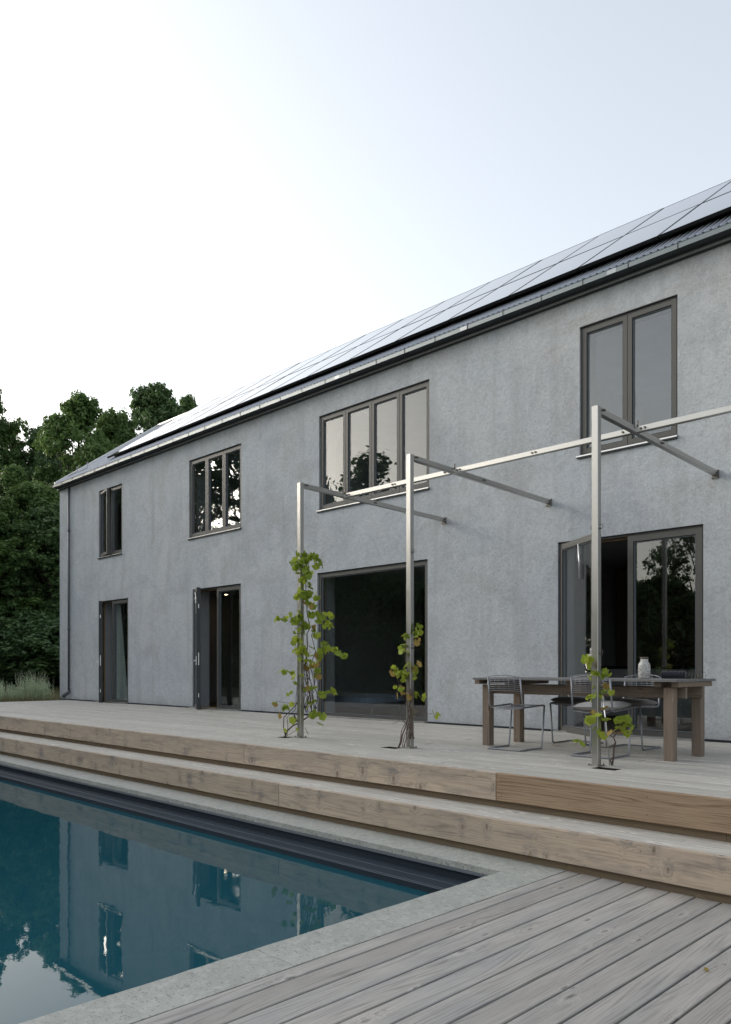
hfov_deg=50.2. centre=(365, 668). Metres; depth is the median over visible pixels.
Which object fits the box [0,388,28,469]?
oak tree
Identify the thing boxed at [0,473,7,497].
forest tree
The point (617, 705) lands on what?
cushion
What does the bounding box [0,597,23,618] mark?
forest shrub
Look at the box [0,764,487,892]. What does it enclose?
pool basin
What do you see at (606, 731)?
support cane
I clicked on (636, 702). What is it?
cushion
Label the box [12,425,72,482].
deciduous tree
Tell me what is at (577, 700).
cushion
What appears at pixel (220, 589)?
glass door
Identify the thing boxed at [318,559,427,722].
picture window
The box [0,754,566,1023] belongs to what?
pool coping
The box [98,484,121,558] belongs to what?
window
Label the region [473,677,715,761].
dining table
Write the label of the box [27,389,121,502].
oak tree
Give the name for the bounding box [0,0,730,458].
sky
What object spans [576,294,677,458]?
window
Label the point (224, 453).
window
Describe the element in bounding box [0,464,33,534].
forest tree
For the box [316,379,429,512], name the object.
window
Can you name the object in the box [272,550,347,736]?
grape vine
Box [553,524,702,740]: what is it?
glass door
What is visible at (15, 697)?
herb plant
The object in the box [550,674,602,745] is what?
wire chair
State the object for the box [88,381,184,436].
oak tree
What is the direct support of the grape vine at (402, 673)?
attached to the pergola
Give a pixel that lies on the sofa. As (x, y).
(364, 700)
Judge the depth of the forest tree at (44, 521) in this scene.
35.82 m
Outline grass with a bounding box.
[0,686,65,701]
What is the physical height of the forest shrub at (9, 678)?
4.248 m
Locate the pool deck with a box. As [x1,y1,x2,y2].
[134,871,730,1023]
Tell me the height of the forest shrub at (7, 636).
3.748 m
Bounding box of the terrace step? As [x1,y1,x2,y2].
[0,732,730,903]
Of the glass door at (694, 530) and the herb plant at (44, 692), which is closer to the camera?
the glass door at (694, 530)
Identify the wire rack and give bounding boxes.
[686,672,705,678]
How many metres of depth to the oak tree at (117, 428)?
53.11 m
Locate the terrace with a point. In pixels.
(686, 793)
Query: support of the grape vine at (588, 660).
on the terrace
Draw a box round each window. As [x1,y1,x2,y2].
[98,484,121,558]
[187,444,240,539]
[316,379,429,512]
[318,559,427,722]
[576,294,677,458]
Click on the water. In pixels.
(97, 901)
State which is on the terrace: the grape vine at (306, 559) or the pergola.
the pergola
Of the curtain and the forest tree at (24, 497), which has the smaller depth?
the curtain
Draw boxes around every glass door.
[95,598,127,703]
[189,584,240,710]
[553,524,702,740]
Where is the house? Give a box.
[52,180,730,742]
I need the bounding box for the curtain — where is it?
[116,604,126,699]
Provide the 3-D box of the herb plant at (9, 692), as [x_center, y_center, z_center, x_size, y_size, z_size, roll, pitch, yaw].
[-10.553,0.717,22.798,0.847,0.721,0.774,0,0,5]
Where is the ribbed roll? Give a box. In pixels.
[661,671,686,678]
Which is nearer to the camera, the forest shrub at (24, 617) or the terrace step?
the terrace step
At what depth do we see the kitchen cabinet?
13.54 m
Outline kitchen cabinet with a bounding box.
[617,562,694,668]
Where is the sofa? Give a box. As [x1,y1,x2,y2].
[335,693,405,714]
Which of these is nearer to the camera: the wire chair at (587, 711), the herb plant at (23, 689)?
the wire chair at (587, 711)
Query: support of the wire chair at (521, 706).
on the terrace
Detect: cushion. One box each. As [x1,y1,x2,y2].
[550,697,590,703]
[573,701,631,710]
[606,698,657,705]
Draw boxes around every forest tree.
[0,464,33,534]
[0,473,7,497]
[0,481,59,599]
[0,503,59,618]
[0,511,59,619]
[19,470,72,535]
[31,463,62,499]
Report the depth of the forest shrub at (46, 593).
38.23 m
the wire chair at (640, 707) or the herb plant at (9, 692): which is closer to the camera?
the wire chair at (640, 707)
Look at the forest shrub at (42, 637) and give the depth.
30.70 m
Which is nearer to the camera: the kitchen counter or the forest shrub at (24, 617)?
the kitchen counter
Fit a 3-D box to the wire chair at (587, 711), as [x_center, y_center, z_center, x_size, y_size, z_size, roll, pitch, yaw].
[2.228,0.449,7.424,0.418,0.770,0.504,0,0,43]
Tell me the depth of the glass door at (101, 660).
19.03 m
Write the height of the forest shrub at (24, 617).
4.498 m
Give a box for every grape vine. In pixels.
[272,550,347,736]
[389,623,440,747]
[572,654,634,765]
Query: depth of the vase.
7.25 m
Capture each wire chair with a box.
[487,675,544,751]
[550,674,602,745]
[570,675,631,758]
[603,675,660,750]
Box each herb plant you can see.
[0,682,17,699]
[9,691,27,700]
[14,670,48,698]
[28,678,54,700]
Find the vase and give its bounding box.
[638,657,649,678]
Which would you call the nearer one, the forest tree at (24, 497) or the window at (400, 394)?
the window at (400, 394)
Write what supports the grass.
on the meadow
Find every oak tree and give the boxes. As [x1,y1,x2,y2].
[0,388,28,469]
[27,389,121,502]
[69,407,138,470]
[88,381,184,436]
[179,392,197,412]
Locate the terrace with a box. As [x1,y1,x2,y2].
[0,700,730,841]
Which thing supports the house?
on the ground
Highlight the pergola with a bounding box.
[295,405,730,766]
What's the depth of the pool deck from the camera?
3.60 m
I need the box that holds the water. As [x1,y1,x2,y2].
[0,779,429,1023]
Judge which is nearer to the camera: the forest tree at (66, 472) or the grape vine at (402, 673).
the grape vine at (402, 673)
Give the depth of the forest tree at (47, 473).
49.39 m
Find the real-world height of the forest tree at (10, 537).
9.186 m
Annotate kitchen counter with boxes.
[601,666,694,723]
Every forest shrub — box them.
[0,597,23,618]
[0,615,59,692]
[0,617,31,692]
[0,623,59,690]
[10,606,57,680]
[33,588,57,602]
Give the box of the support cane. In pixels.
[603,696,610,764]
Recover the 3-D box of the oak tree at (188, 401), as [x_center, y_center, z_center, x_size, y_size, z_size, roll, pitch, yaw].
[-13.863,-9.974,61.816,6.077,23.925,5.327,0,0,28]

